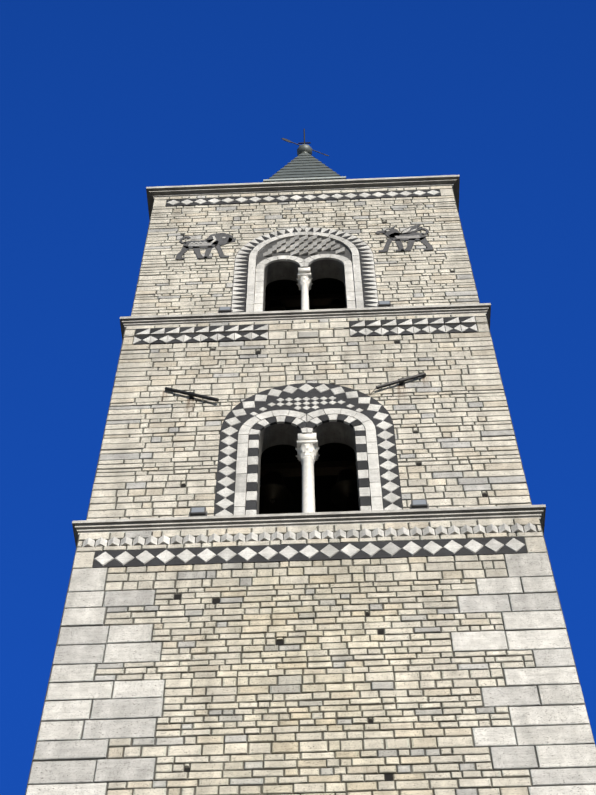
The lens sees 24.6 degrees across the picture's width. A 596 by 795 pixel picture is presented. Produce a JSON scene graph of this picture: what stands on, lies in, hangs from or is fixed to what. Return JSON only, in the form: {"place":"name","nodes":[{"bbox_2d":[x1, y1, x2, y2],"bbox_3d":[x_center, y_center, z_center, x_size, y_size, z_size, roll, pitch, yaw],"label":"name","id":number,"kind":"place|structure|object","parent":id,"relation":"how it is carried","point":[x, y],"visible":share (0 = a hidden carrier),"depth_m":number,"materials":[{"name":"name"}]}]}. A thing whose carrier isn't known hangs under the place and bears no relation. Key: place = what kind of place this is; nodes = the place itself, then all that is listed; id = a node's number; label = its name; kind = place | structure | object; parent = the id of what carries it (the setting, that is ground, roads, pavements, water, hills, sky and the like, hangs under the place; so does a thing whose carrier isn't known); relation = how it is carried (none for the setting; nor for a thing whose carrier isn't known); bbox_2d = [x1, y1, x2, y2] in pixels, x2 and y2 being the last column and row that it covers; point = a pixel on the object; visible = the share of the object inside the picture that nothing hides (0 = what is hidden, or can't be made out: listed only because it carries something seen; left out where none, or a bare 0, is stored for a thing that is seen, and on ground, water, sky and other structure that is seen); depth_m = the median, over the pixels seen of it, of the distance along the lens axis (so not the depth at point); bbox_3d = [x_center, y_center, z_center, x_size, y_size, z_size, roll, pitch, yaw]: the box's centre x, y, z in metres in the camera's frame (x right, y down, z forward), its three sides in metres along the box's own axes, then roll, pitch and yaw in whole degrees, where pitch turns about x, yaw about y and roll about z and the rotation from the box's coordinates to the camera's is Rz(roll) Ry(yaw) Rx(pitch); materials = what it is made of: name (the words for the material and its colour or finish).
{"place":"outdoors","nodes":[
{"label":"outdoors","id":0,"kind":"place"},
{"bbox_2d":[0,0,595,794],"label":"sky","id":1,"kind":"structure","parent":0,"point":[103,102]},
{"bbox_2d":[26,519,595,788],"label":"lower tower stage","id":2,"kind":"object","parent":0,"point":[282,645],"depth_m":26.52,"materials":[{"name":"beige stone"}]},
{"bbox_2d":[72,505,545,546],"bbox_3d":[0.429,6.904,32.456,10.320,0.360,10.320,-2,-57,1],"label":"string course","id":3,"kind":"object","parent":2,"relation":"on","point":[304,519],"visible":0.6,"depth_m":29.67,"materials":[{"name":"stone"}]},
{"bbox_2d":[189,507,206,516],"bbox_3d":[-2.195,2.548,29.989,0.400,0.270,0.165,-2,-57,1],"label":"floodlight","id":4,"kind":"object","parent":3,"relation":"on","point":[195,514],"depth_m":29.91,"materials":[{"name":"grey metal"}]},
{"bbox_2d":[214,383,402,515],"bbox_3d":[0.218,1.147,32.215,4.180,5.510,0.068,-2,-57,1],"label":"window surround","id":5,"kind":"object","parent":3,"relation":"on","point":[305,408],"visible":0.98,"depth_m":32.55,"materials":[{"name":"stone"}]},
{"bbox_2d":[410,499,428,508],"bbox_3d":[2.662,2.374,29.901,0.400,0.270,0.165,-2,-57,1],"label":"floodlight","id":6,"kind":"object","parent":3,"relation":"on","point":[422,506],"depth_m":29.83,"materials":[{"name":"grey metal"}]},
{"bbox_2d":[82,189,536,567],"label":"inlaid bands","id":7,"kind":"object","parent":2,"relation":"on","point":[307,552],"visible":0.96,"depth_m":29.23,"materials":[{"name":"stone"}]},
{"bbox_2d":[88,324,531,513],"bbox_3d":[0.409,4.456,36.226,9.860,9.110,9.860,-2,-57,1],"label":"tower stage","id":8,"kind":"object","parent":2,"relation":"on","point":[278,442],"visible":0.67,"depth_m":39.12,"materials":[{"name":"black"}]},
{"bbox_2d":[165,387,218,401],"bbox_3d":[-2.663,-0.060,34.171,1.400,0.751,0.181,-2,-57,1],"label":"iron rod","id":9,"kind":"object","parent":8,"relation":"attached to","point":[192,395],"visible":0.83,"depth_m":34.11,"materials":[{"name":"grey metal"}]},
{"bbox_2d":[120,303,490,340],"bbox_3d":[0.390,1.935,40.109,10.180,0.390,10.180,-2,-57,1],"label":"string course","id":10,"kind":"object","parent":8,"relation":"on","point":[318,314],"visible":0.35,"depth_m":37.35,"materials":[{"name":"stone"}]},
{"bbox_2d":[218,307,232,312],"bbox_3d":[-2.011,-2.379,37.689,0.400,0.270,0.165,-2,-57,1],"label":"floodlight","id":11,"kind":"object","parent":10,"relation":"on","point":[225,311],"depth_m":37.61,"materials":[{"name":"grey metal"}]},
{"bbox_2d":[231,226,377,312],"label":"window surround","id":12,"kind":"object","parent":10,"relation":"on","point":[303,246],"visible":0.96,"depth_m":40.38,"materials":[{"name":"stone"}]},
{"bbox_2d":[377,301,391,306],"bbox_3d":[2.385,-2.536,37.609,0.400,0.270,0.165,-2,-57,1],"label":"floodlight","id":13,"kind":"object","parent":10,"relation":"on","point":[384,305],"depth_m":37.53,"materials":[{"name":"grey metal"}]},
{"bbox_2d":[132,188,478,310],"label":"tower top stage","id":14,"kind":"object","parent":8,"relation":"on","point":[327,276],"visible":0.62,"depth_m":40.70,"materials":[{"name":"black"}]},
{"bbox_2d":[146,175,459,219],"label":"cornice","id":15,"kind":"structure","parent":14,"relation":"on","point":[453,181],"depth_m":44.51,"materials":[{"name":"stone"}]},
{"bbox_2d":[297,267,312,309],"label":"column","id":16,"kind":"structure","parent":14,"relation":"on","point":[304,279],"depth_m":39.57,"materials":[{"name":"white stone"}]},
{"bbox_2d":[131,186,479,315],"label":"stone wall","id":17,"kind":"structure","parent":14,"relation":"attached to","point":[192,283],"depth_m":41.23,"materials":[{"name":"stone"}]},
{"bbox_2d":[175,233,235,259],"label":"lion inlay","id":18,"kind":"object","parent":17,"relation":"attached to","point":[217,241],"visible":1,"depth_m":41.41,"materials":[{"name":"grey stone"}]},
{"bbox_2d":[375,224,433,251],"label":"griffin inlay","id":19,"kind":"object","parent":17,"relation":"attached to","point":[411,235],"visible":1,"depth_m":41.28,"materials":[{"name":"stone"}]},
{"bbox_2d":[265,294,345,309],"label":"bell frame","id":20,"kind":"object","parent":14,"relation":"attached to","point":[314,300],"visible":0.04,"depth_m":43.00,"materials":[{"name":"brown wood"}]},
{"bbox_2d":[265,300,286,310],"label":"bell","id":21,"kind":"object","parent":20,"relation":"attached to","point":[276,305],"visible":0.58,"depth_m":42.21,"materials":[{"name":"brown metal"}]},
{"bbox_2d":[327,299,345,308],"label":"bell","id":22,"kind":"object","parent":20,"relation":"attached to","point":[336,303],"visible":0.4,"depth_m":42.24,"materials":[{"name":"brown metal"}]},
{"bbox_2d":[295,433,319,512],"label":"column","id":23,"kind":"structure","parent":8,"relation":"on","point":[307,449],"depth_m":31.89,"materials":[{"name":"white stone"}]},
{"bbox_2d":[260,460,356,477],"bbox_3d":[0.313,3.345,33.112,7.700,5.720,0.260,-2,-57,1],"label":"bell frame","id":24,"kind":"object","parent":8,"relation":"attached to","point":[326,468],"depth_m":35.30,"materials":[{"name":"brown wood"}]},
{"bbox_2d":[259,471,293,513],"bbox_3d":[-0.645,2.311,34.774,1.071,1.280,1.071,-2,-57,1],"label":"bell","id":25,"kind":"object","parent":24,"relation":"attached to","point":[276,496],"visible":0.9,"depth_m":34.37,"materials":[{"name":"brown metal"}]},
{"bbox_2d":[330,469,358,508],"bbox_3d":[1.253,2.202,34.802,0.910,1.130,0.910,-2,-57,1],"label":"bell","id":26,"kind":"object","parent":24,"relation":"attached to","point":[344,492],"visible":0.9,"depth_m":34.47,"materials":[{"name":"brown metal"}]},
{"bbox_2d":[86,313,531,519],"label":"stone wall","id":27,"kind":"structure","parent":8,"relation":"attached to","point":[157,451],"depth_m":33.65,"materials":[{"name":"stone"}]},
{"bbox_2d":[376,372,425,388],"bbox_3d":[2.592,-0.399,34.306,1.299,0.681,0.181,-2,-57,1],"label":"iron rod","id":28,"kind":"object","parent":8,"relation":"attached to","point":[400,381],"visible":0.92,"depth_m":34.25,"materials":[{"name":"grey metal"}]},
{"bbox_2d":[25,517,595,794],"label":"tower wall","id":29,"kind":"structure","parent":2,"relation":"attached to","point":[459,676],"depth_m":25.70,"materials":[{"name":"stone"}]},
{"bbox_2d":[174,218,486,780],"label":"putlog holes","id":30,"kind":"object","parent":2,"relation":"attached to","point":[388,777],"visible":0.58,"depth_m":27.65,"materials":[{"name":"black"}]},
{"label":"spire drum","id":31,"kind":"object","parent":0,"visible":0},
{"bbox_2d":[269,153,340,178],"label":"spire roof","id":32,"kind":"structure","parent":31,"relation":"on","point":[304,165],"depth_m":55.37,"materials":[{"name":"grey stone"}]},
{"bbox_2d":[263,176,345,181],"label":"spire eaves lip","id":33,"kind":"object","parent":32,"relation":"attached to","point":[302,179],"visible":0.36,"depth_m":53.27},
{"bbox_2d":[297,144,311,154],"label":"finial ball","id":34,"kind":"object","parent":32,"relation":"on","point":[304,148],"visible":0.62,"depth_m":59.38,"materials":[{"name":"grey metal"}]},
{"bbox_2d":[281,129,329,156],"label":"cross","id":35,"kind":"object","parent":34,"relation":"on","point":[289,141],"visible":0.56,"depth_m":60.23,"materials":[{"name":"black metal"}]}
]}

